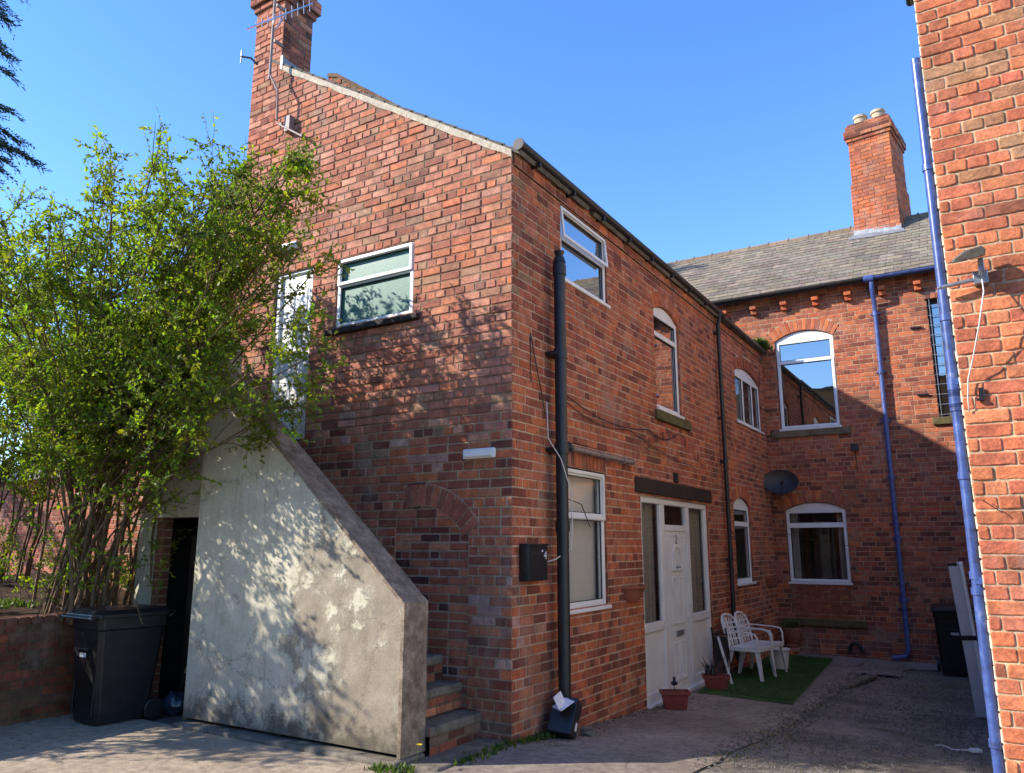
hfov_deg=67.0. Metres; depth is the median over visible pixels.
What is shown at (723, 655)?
leaning plank
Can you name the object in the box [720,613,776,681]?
plastic chair
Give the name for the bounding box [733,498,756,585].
window
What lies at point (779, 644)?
plastic chair
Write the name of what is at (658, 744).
path
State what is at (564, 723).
caddy
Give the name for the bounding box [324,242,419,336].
window
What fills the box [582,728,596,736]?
stone
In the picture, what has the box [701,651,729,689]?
trough planter
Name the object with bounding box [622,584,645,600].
wall planter
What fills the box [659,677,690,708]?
trough planter
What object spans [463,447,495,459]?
bulkhead lamp
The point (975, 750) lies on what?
socket plate
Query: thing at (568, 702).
leaflet
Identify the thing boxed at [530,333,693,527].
black cables
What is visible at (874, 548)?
washing line
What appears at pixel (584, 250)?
window
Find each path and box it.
[398,653,869,772]
[846,659,941,676]
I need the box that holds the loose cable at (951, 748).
[935,744,968,750]
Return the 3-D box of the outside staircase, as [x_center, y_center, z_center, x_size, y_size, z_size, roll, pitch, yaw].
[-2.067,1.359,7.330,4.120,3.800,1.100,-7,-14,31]
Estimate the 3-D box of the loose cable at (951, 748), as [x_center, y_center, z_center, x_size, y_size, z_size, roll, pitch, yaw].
[3.978,3.265,6.992,0.092,0.021,0.292,6,-13,-28]
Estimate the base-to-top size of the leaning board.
1.696 m
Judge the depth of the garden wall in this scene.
7.31 m
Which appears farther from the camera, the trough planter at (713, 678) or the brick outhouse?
the brick outhouse
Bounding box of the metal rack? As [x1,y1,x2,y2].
[710,627,732,680]
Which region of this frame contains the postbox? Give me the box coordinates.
[520,543,548,581]
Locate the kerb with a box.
[839,674,877,688]
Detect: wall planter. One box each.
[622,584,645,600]
[765,576,776,585]
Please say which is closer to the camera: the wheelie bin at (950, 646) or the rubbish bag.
the rubbish bag
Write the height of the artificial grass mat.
0.112 m
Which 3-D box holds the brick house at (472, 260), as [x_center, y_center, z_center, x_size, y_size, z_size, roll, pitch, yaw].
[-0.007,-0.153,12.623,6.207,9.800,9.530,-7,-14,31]
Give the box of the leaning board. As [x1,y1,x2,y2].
[947,561,986,717]
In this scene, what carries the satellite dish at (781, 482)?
attached to the brick house at (472, 260)
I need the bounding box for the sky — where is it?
[0,0,937,478]
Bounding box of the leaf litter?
[527,691,711,746]
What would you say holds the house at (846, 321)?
on the ground
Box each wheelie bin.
[61,604,177,724]
[930,603,974,674]
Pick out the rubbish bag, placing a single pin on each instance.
(173, 700)
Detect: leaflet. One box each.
[552,697,574,710]
[553,691,564,709]
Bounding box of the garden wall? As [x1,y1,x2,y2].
[0,612,73,725]
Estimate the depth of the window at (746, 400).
14.44 m
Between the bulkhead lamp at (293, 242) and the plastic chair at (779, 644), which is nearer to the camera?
the bulkhead lamp at (293, 242)
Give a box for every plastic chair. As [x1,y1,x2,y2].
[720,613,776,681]
[734,611,787,675]
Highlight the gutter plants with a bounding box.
[753,337,773,350]
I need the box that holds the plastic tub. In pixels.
[773,647,789,668]
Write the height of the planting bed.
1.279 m
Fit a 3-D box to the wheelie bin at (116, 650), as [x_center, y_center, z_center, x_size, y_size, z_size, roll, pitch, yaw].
[-3.744,2.620,7.343,0.600,1.035,0.863,-9,-14,36]
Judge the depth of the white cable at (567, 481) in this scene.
7.28 m
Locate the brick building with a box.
[906,0,1023,772]
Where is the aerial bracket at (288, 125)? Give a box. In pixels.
[276,115,307,139]
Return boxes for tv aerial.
[246,0,312,120]
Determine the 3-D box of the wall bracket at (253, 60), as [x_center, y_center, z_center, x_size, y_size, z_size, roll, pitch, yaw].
[-3.352,-4.200,9.862,0.236,0.230,0.047,-1,-12,7]
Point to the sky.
(701, 127)
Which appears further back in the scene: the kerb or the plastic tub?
the plastic tub
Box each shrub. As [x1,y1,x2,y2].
[0,106,354,624]
[0,273,110,584]
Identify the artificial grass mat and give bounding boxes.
[698,654,832,703]
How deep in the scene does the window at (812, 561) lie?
14.67 m
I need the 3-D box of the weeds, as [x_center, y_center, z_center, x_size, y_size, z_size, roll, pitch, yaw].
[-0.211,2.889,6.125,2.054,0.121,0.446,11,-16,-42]
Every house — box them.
[112,0,780,743]
[605,108,992,663]
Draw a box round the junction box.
[851,443,858,472]
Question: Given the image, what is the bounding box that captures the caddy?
[547,694,581,738]
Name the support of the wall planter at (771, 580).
attached to the brick house at (472, 260)
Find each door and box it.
[271,268,313,439]
[665,531,691,688]
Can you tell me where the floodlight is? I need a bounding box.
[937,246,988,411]
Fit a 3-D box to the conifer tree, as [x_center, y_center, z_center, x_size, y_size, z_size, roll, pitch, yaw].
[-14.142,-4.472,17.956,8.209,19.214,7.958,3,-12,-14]
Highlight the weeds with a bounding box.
[364,731,555,772]
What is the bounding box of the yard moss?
[685,678,961,761]
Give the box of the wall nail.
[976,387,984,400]
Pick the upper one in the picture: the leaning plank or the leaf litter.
the leaning plank
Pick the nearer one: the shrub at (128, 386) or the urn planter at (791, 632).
the shrub at (128, 386)
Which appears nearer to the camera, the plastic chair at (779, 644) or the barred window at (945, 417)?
the plastic chair at (779, 644)
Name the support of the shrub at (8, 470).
on the planting bed
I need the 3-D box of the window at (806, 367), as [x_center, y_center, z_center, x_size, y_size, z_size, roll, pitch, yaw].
[5.828,-0.010,15.099,1.420,2.060,0.855,-7,-14,31]
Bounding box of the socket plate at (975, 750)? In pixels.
[969,748,982,752]
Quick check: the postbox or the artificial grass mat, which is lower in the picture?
the artificial grass mat
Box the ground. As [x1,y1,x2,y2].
[138,670,1003,772]
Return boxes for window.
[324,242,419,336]
[560,205,610,308]
[568,468,611,614]
[653,308,691,430]
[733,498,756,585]
[734,369,764,434]
[771,331,850,438]
[786,503,852,584]
[910,298,963,424]
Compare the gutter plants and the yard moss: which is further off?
the gutter plants
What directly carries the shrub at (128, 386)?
on the planting bed
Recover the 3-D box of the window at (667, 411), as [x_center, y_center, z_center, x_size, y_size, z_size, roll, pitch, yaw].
[2.155,-0.262,10.663,0.150,1.620,1.320,-7,-14,31]
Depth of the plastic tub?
11.76 m
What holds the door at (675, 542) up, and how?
in the brick house at (472, 260)
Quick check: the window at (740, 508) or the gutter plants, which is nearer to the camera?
the window at (740, 508)
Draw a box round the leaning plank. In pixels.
[717,637,732,683]
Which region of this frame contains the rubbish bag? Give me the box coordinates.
[162,689,184,716]
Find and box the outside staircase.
[133,345,507,771]
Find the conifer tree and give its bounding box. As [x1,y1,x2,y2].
[0,0,51,423]
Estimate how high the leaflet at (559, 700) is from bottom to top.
0.126 m
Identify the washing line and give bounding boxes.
[776,531,966,549]
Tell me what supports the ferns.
on the planting bed
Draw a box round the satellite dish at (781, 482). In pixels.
[764,469,798,494]
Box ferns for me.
[0,596,39,609]
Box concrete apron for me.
[0,713,391,772]
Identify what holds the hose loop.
on the path at (658, 744)
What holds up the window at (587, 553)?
in the brick house at (472, 260)
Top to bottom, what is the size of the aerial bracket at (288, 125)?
0.370 m
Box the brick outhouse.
[0,467,122,576]
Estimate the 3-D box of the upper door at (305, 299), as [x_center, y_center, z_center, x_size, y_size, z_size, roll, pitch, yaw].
[-2.449,-0.374,8.633,0.580,1.960,0.100,-7,-14,31]
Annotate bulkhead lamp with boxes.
[278,241,297,250]
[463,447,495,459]
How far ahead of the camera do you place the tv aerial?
9.41 m
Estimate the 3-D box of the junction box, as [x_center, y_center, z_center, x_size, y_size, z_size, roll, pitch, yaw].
[6.253,1.304,14.071,0.120,0.530,0.054,-7,-14,31]
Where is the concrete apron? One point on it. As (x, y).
(66, 743)
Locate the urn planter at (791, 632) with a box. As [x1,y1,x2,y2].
[779,621,803,654]
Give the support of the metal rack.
on the artificial grass mat
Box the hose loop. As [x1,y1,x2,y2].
[848,642,863,653]
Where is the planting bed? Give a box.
[0,572,129,616]
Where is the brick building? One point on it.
(968, 64)
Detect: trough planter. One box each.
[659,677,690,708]
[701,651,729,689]
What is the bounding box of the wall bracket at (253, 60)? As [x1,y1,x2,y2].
[240,50,257,64]
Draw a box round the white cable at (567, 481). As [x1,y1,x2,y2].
[546,402,572,561]

